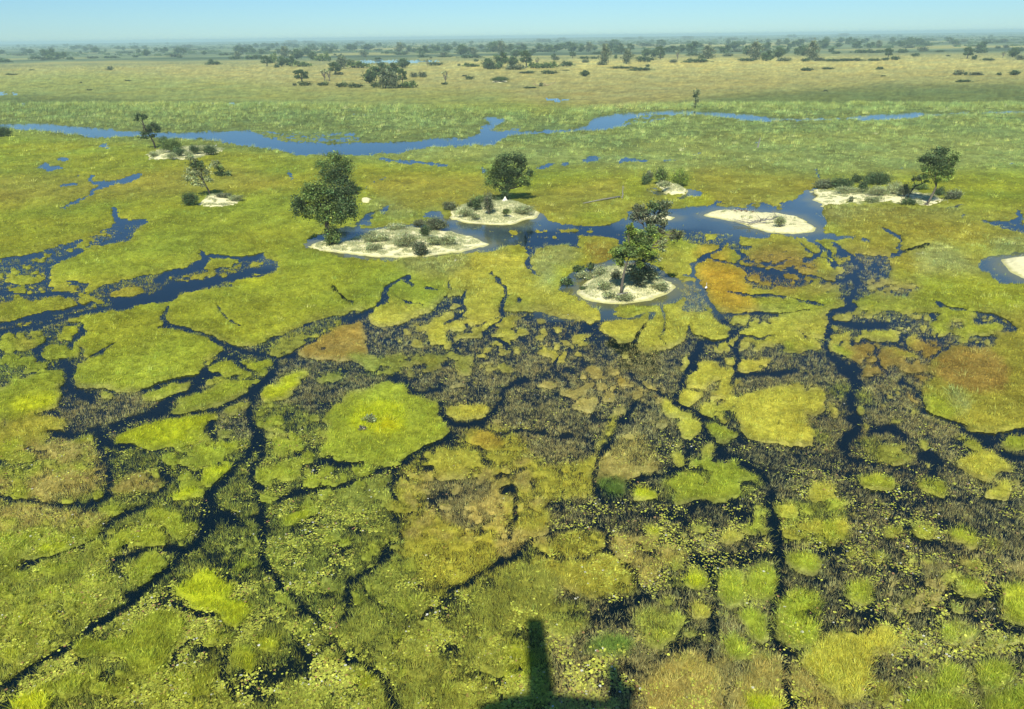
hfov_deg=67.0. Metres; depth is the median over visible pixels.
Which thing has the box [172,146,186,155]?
bush
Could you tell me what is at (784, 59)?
thicket
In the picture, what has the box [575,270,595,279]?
bush
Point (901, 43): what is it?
plain tree
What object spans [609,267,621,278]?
bush
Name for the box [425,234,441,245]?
bush
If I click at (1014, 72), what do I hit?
thicket
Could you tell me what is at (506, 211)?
bush
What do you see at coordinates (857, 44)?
plain tree
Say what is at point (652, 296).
sand island
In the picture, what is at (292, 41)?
thicket
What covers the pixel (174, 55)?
thicket
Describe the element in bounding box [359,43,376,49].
plain tree
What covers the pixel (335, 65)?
plain tree
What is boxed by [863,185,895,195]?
bush
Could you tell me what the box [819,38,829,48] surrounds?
plain tree
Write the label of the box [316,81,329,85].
thicket
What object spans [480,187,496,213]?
bush
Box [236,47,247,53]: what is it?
plain tree
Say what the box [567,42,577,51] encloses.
plain tree
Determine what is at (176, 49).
plain tree
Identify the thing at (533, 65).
thicket
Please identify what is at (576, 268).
bush
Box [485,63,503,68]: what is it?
thicket
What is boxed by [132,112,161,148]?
savanna tree
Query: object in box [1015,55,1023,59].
thicket
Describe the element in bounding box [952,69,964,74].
thicket
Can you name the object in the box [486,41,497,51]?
plain tree
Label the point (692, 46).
plain tree
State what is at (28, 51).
plain tree
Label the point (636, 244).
savanna tree
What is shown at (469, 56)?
thicket
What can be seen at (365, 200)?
sand island
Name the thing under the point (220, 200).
sand island
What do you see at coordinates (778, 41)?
plain tree
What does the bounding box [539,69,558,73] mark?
thicket
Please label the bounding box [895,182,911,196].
bush
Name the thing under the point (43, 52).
plain tree
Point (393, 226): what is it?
bush
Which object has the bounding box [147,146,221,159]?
sand island
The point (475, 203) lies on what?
bush
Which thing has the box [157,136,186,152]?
bush
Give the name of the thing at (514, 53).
plain tree
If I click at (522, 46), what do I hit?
plain tree
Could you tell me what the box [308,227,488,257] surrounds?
sand island
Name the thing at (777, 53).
plain tree
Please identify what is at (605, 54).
plain tree
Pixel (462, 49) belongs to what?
plain tree
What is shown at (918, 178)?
savanna tree
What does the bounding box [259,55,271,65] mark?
plain tree
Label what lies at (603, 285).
bush
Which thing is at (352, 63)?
thicket
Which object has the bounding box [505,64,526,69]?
thicket
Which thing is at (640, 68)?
thicket
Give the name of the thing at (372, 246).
bush
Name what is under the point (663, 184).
bush
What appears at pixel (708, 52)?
plain tree
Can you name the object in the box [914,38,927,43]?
plain tree
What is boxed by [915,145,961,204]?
savanna tree
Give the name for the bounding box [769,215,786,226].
bush
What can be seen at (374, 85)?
thicket
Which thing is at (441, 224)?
bush
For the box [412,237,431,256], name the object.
bush
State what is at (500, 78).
bush
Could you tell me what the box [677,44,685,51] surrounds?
plain tree
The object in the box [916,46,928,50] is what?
thicket
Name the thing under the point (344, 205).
savanna tree
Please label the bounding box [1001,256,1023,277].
sand island
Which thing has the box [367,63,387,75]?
plain tree
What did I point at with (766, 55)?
plain tree
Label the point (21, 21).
sky
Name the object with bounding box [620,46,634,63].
plain tree
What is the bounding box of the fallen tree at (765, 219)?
[728,211,784,224]
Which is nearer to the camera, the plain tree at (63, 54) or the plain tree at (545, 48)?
the plain tree at (63, 54)
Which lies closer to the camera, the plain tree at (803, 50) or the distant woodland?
the plain tree at (803, 50)
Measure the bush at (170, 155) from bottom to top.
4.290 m
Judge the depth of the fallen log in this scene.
241.03 m
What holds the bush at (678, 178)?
on the sand island at (666, 191)
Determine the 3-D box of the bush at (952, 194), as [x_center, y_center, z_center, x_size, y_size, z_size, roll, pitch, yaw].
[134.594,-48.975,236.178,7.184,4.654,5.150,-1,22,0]
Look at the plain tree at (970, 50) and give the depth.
1425.12 m
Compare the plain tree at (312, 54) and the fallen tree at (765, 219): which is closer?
the fallen tree at (765, 219)
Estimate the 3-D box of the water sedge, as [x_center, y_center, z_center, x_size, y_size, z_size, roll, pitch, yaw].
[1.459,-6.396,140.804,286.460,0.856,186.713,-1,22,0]
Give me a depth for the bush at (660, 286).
154.83 m
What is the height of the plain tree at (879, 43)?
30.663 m
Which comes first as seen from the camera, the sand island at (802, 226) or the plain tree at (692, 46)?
the sand island at (802, 226)
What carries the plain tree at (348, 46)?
on the marsh bed
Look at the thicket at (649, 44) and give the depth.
3378.99 m
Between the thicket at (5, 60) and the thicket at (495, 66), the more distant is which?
the thicket at (5, 60)
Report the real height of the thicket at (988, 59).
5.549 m
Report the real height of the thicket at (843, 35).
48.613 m
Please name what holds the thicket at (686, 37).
on the marsh bed
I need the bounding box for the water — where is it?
[0,31,1023,708]
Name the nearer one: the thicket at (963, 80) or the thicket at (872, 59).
the thicket at (963, 80)
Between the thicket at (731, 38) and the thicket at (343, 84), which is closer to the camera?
the thicket at (343, 84)
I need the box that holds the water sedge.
[0,213,1023,708]
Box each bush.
[0,124,13,136]
[147,151,158,156]
[157,135,168,142]
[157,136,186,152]
[165,152,178,158]
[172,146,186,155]
[179,192,202,205]
[186,144,201,153]
[200,144,217,154]
[215,192,231,197]
[226,195,246,201]
[329,224,343,243]
[355,227,395,241]
[357,425,367,429]
[360,413,375,422]
[362,242,383,249]
[385,220,407,229]
[389,230,422,247]
[410,217,426,226]
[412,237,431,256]
[419,225,431,236]
[424,215,444,229]
[425,215,451,230]
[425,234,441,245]
[435,233,460,245]
[442,201,460,209]
[455,206,475,216]
[465,193,481,210]
[469,212,481,218]
[475,194,484,201]
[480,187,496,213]
[490,76,509,81]
[501,207,511,214]
[511,204,538,213]
[559,276,575,286]
[572,265,586,272]
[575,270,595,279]
[586,262,594,270]
[590,264,608,276]
[595,279,615,290]
[602,291,616,296]
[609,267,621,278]
[612,291,635,300]
[637,277,647,286]
[641,173,651,184]
[648,280,672,290]
[650,164,670,181]
[650,266,661,280]
[657,180,673,188]
[666,163,690,184]
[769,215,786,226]
[811,178,835,188]
[827,176,855,188]
[832,184,862,193]
[848,196,854,201]
[851,174,863,182]
[856,177,869,192]
[857,170,896,184]
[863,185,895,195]
[864,196,883,202]
[884,180,902,193]
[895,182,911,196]
[898,197,916,204]
[911,182,928,189]
[932,186,947,194]
[942,186,966,199]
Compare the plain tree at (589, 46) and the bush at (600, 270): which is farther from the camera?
the plain tree at (589, 46)
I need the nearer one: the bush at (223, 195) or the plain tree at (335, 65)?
the bush at (223, 195)
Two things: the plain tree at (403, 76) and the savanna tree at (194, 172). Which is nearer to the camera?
the savanna tree at (194, 172)
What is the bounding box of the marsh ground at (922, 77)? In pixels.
[0,31,1023,708]
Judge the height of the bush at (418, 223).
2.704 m
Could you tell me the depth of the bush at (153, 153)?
341.58 m
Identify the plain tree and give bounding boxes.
[24,48,33,53]
[39,49,47,56]
[45,47,55,56]
[58,52,67,57]
[90,47,100,52]
[141,49,150,55]
[159,47,168,52]
[172,47,182,52]
[234,51,241,56]
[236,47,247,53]
[256,49,264,53]
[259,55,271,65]
[275,55,286,66]
[280,44,290,57]
[284,56,294,65]
[290,48,303,58]
[293,69,309,80]
[301,47,312,53]
[306,51,316,59]
[319,69,327,80]
[328,62,341,71]
[336,53,348,68]
[341,43,355,49]
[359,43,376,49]
[361,69,377,82]
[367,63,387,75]
[374,65,391,88]
[382,61,399,72]
[389,69,400,87]
[394,42,405,52]
[395,57,409,67]
[396,68,406,82]
[416,46,427,53]
[440,44,452,50]
[454,43,467,54]
[469,46,479,54]
[480,57,494,68]
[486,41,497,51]
[492,50,508,65]
[494,39,507,53]
[506,55,518,65]
[508,49,519,55]
[515,43,527,50]
[519,50,532,65]
[528,49,535,54]
[534,43,542,49]
[542,44,553,51]
[546,45,561,51]
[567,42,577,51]
[576,44,584,51]
[579,69,589,75]
[584,42,594,51]
[598,43,612,64]
[610,39,619,44]
[613,43,623,47]
[618,47,625,53]
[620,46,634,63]
[641,48,650,55]
[649,49,657,55]
[655,45,665,58]
[665,45,677,51]
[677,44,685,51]
[684,41,698,52]
[699,43,716,58]
[718,45,730,52]
[726,41,741,48]
[742,45,751,54]
[747,39,763,58]
[761,50,772,60]
[762,41,771,49]
[772,46,785,57]
[774,38,783,44]
[786,41,794,46]
[792,38,804,45]
[792,46,801,54]
[799,46,807,55]
[804,38,821,58]
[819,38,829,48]
[844,37,852,44]
[852,40,862,47]
[865,42,874,47]
[875,39,883,47]
[884,48,893,56]
[898,41,906,46]
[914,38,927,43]
[962,47,975,58]
[975,41,988,49]
[1007,46,1019,56]
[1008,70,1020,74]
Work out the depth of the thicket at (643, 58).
1460.10 m
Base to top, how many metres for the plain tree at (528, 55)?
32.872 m
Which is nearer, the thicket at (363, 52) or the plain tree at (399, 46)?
the thicket at (363, 52)
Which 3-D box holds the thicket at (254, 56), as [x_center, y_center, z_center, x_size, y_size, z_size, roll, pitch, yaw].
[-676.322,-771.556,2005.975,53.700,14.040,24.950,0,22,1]
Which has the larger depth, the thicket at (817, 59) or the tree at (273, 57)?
the tree at (273, 57)
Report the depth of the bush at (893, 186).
242.09 m
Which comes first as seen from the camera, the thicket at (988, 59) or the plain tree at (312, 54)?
the thicket at (988, 59)
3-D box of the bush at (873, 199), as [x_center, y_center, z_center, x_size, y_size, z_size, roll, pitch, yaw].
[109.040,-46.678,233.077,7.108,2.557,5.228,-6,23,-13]
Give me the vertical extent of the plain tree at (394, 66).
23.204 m
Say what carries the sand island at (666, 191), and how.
on the marsh ground at (922, 77)
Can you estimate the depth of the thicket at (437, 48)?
2716.20 m
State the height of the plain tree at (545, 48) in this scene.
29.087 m
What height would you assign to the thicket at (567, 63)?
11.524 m
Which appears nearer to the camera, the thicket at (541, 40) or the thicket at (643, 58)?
the thicket at (643, 58)
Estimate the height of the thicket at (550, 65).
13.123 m
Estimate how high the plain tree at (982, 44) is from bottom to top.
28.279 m
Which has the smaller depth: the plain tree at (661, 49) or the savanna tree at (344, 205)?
the savanna tree at (344, 205)
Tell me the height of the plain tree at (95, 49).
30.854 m
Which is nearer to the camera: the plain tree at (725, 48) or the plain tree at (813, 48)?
the plain tree at (813, 48)
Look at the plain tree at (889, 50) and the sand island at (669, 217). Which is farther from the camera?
the plain tree at (889, 50)
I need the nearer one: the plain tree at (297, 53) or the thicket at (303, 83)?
the thicket at (303, 83)
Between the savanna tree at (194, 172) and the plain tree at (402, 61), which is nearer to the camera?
the savanna tree at (194, 172)
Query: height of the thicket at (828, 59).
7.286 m
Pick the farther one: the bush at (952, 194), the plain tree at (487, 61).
the plain tree at (487, 61)
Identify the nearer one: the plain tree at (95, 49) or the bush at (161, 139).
the bush at (161, 139)
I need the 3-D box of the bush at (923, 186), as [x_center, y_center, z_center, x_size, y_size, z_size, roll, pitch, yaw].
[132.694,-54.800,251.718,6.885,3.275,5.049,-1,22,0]
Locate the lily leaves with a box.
[0,269,1023,708]
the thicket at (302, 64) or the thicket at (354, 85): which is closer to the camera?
the thicket at (354, 85)
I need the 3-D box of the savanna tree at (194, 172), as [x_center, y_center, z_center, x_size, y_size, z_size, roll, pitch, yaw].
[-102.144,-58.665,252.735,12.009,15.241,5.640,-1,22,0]
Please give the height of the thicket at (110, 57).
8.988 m
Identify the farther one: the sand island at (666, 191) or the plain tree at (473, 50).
the plain tree at (473, 50)
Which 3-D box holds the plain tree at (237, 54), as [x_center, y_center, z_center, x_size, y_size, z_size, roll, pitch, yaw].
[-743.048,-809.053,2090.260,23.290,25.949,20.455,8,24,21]
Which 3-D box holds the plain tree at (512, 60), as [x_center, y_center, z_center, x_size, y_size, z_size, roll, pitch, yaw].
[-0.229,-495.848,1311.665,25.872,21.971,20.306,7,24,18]
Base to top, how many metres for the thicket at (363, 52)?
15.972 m
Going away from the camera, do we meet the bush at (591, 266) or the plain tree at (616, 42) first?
the bush at (591, 266)
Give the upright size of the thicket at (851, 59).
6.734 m
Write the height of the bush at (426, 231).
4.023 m
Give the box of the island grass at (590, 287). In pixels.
[146,145,946,300]
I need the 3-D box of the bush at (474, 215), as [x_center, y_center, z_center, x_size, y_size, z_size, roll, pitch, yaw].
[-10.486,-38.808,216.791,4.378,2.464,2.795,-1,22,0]
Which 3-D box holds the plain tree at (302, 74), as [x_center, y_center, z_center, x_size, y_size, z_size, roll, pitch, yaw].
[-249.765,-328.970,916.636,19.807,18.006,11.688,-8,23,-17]
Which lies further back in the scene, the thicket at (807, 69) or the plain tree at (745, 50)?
the plain tree at (745, 50)
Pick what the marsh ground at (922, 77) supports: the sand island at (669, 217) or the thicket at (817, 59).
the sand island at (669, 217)
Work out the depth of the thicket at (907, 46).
2412.85 m
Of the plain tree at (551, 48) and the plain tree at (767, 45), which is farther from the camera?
the plain tree at (551, 48)
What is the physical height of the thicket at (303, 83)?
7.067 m
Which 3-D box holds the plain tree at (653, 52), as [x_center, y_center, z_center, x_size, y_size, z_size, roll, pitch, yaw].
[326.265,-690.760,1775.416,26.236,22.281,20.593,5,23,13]
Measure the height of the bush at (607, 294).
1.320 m
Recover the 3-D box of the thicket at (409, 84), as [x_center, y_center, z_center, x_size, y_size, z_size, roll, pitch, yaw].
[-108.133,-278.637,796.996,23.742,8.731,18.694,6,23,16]
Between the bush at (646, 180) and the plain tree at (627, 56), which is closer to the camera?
the bush at (646, 180)
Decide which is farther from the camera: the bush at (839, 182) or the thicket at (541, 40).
the thicket at (541, 40)
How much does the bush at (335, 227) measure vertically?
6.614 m
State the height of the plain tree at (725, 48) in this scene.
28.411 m
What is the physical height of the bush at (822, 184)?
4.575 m
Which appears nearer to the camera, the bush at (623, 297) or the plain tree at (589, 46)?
the bush at (623, 297)
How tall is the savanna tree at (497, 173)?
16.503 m
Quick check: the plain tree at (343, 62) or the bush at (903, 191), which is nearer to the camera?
the bush at (903, 191)
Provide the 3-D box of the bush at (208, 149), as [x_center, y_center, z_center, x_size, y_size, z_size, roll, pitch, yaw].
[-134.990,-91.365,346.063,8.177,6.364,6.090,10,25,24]
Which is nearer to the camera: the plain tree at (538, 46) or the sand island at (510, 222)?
the sand island at (510, 222)
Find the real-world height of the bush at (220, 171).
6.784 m
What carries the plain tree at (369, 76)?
on the marsh bed
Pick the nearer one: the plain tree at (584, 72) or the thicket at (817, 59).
the plain tree at (584, 72)
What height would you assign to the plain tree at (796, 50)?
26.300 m
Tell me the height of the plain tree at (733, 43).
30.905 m
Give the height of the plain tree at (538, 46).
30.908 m
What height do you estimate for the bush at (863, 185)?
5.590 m
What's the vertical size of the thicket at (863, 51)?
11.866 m
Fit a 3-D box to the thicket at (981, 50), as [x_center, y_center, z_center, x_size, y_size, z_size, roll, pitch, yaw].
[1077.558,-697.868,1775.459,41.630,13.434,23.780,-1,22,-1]
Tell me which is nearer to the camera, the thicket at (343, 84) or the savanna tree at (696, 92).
the savanna tree at (696, 92)
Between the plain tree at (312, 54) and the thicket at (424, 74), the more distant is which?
the plain tree at (312, 54)
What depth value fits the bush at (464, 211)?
220.08 m
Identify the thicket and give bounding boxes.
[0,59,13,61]
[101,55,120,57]
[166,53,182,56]
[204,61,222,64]
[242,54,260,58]
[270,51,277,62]
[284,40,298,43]
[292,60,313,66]
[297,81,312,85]
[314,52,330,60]
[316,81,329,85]
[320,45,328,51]
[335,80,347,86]
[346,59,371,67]
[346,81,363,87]
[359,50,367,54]
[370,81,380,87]
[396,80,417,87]
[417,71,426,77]
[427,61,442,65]
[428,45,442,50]
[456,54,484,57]
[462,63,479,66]
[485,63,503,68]
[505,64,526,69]
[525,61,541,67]
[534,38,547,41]
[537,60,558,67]
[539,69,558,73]
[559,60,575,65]
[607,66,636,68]
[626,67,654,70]
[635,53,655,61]
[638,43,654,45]
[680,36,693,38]
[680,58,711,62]
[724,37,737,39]
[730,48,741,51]
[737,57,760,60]
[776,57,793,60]
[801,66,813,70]
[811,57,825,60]
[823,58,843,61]
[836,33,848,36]
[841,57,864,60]
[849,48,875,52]
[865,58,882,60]
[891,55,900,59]
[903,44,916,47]
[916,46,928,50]
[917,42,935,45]
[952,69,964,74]
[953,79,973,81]
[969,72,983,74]
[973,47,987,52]
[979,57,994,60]
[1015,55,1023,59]
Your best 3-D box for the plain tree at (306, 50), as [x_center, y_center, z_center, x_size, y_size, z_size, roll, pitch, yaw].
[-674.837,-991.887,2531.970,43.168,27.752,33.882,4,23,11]
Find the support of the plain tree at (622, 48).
on the marsh bed
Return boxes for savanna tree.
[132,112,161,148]
[181,153,214,193]
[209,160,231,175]
[287,177,361,245]
[312,148,360,194]
[483,149,535,199]
[607,222,661,295]
[621,198,685,285]
[692,88,700,107]
[906,175,931,198]
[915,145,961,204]
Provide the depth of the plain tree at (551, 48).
2418.11 m
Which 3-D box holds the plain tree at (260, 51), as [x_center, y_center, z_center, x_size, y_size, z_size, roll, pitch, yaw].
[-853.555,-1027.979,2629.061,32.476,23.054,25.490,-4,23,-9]
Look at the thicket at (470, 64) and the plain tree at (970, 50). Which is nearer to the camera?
the thicket at (470, 64)
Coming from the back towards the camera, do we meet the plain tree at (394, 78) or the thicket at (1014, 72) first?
the thicket at (1014, 72)
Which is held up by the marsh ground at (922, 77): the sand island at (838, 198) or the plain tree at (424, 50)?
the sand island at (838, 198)
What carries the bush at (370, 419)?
on the marsh ground at (922, 77)
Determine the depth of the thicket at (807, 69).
1044.30 m
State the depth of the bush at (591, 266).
169.76 m
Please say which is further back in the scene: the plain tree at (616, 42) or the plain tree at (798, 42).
the plain tree at (616, 42)
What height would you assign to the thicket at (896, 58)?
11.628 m
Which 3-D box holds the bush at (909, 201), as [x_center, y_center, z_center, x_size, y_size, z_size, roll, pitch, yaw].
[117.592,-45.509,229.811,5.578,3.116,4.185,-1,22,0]
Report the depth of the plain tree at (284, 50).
2124.68 m
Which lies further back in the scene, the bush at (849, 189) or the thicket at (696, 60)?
the thicket at (696, 60)
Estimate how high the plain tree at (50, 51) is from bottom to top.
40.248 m
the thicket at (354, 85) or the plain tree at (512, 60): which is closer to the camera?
the thicket at (354, 85)
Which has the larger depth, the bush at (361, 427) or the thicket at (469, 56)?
the thicket at (469, 56)
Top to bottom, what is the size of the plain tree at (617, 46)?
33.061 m
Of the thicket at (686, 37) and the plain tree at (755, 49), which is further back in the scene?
the thicket at (686, 37)
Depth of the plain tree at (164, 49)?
3305.33 m
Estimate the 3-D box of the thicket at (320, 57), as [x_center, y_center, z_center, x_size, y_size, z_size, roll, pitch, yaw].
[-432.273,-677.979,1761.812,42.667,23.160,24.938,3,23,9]
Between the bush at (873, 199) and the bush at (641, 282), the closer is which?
the bush at (641, 282)
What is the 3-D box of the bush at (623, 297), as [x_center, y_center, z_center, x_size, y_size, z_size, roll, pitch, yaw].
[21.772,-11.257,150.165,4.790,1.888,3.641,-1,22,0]
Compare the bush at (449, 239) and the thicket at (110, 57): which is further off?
the thicket at (110, 57)
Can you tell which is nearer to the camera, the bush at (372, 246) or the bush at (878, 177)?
the bush at (372, 246)
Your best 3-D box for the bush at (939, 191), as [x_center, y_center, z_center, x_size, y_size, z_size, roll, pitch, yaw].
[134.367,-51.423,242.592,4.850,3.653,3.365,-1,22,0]
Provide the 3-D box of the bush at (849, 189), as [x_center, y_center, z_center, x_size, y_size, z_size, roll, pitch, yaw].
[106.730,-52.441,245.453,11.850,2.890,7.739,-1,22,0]
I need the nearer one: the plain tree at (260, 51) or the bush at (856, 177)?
the bush at (856, 177)
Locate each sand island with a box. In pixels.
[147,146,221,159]
[197,195,237,206]
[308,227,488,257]
[362,197,370,202]
[449,201,538,224]
[577,265,675,303]
[644,215,674,219]
[656,182,687,194]
[704,210,815,233]
[813,189,941,206]
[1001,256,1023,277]
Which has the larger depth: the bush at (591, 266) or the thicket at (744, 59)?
the thicket at (744, 59)
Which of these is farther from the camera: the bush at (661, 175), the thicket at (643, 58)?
the thicket at (643, 58)
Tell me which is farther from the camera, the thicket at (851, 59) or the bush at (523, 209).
the thicket at (851, 59)
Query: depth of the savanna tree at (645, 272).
151.18 m
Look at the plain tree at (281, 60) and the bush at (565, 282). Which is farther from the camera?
the plain tree at (281, 60)
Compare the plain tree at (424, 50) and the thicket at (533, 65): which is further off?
the plain tree at (424, 50)
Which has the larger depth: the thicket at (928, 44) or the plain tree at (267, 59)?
the thicket at (928, 44)
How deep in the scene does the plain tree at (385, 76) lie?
783.66 m
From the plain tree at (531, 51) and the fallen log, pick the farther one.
the plain tree at (531, 51)
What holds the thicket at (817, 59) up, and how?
on the marsh bed
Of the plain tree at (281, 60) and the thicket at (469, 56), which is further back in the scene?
the thicket at (469, 56)
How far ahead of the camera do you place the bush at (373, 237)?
192.83 m
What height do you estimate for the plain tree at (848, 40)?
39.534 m
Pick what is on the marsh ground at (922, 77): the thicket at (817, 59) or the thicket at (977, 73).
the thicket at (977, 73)
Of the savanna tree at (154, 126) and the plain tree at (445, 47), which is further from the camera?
the plain tree at (445, 47)
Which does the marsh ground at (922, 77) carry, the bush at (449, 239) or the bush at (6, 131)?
the bush at (6, 131)
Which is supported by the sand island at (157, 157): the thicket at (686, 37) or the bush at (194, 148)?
the bush at (194, 148)
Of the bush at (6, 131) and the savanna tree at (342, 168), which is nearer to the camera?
the savanna tree at (342, 168)
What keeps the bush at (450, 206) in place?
on the sand island at (510, 222)
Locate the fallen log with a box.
[583,196,619,203]
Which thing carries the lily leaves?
on the water
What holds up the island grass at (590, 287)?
on the marsh ground at (922, 77)
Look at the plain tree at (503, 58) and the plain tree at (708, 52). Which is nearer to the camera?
the plain tree at (503, 58)
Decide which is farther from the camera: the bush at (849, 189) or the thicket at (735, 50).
the thicket at (735, 50)
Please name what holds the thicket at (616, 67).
on the marsh ground at (922, 77)
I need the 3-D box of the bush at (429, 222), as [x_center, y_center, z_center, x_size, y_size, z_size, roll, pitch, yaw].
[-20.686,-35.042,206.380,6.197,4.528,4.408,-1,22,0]
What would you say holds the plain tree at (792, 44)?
on the marsh bed
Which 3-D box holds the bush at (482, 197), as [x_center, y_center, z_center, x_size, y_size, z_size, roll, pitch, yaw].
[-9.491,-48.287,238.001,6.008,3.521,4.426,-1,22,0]
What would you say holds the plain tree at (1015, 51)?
on the marsh bed
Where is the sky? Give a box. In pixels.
[0,0,1023,43]
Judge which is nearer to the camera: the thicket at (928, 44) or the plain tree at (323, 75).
the plain tree at (323, 75)
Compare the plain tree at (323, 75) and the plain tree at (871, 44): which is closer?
the plain tree at (323, 75)
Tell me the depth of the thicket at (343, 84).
815.40 m
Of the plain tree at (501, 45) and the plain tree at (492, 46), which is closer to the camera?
the plain tree at (501, 45)
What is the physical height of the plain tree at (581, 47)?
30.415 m
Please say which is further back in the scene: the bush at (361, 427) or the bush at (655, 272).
the bush at (655, 272)
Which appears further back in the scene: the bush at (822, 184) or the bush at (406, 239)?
the bush at (822, 184)
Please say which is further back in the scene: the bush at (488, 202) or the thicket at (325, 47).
the thicket at (325, 47)
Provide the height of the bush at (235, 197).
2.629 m
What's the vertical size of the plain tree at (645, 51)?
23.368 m
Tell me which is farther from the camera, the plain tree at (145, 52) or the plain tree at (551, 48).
the plain tree at (145, 52)
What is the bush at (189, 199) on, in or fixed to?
on the sand island at (220, 200)
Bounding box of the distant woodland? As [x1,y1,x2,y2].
[0,32,1023,55]
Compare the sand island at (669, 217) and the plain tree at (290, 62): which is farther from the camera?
the plain tree at (290, 62)
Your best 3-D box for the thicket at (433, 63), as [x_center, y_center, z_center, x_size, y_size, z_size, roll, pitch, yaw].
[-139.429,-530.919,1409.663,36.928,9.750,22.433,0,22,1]
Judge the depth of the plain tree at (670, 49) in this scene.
2226.59 m
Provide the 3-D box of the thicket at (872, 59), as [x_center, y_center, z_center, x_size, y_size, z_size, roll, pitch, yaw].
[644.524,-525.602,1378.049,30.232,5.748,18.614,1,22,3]
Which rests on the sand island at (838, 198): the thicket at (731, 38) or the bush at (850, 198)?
the bush at (850, 198)
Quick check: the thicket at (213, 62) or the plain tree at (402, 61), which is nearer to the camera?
the plain tree at (402, 61)

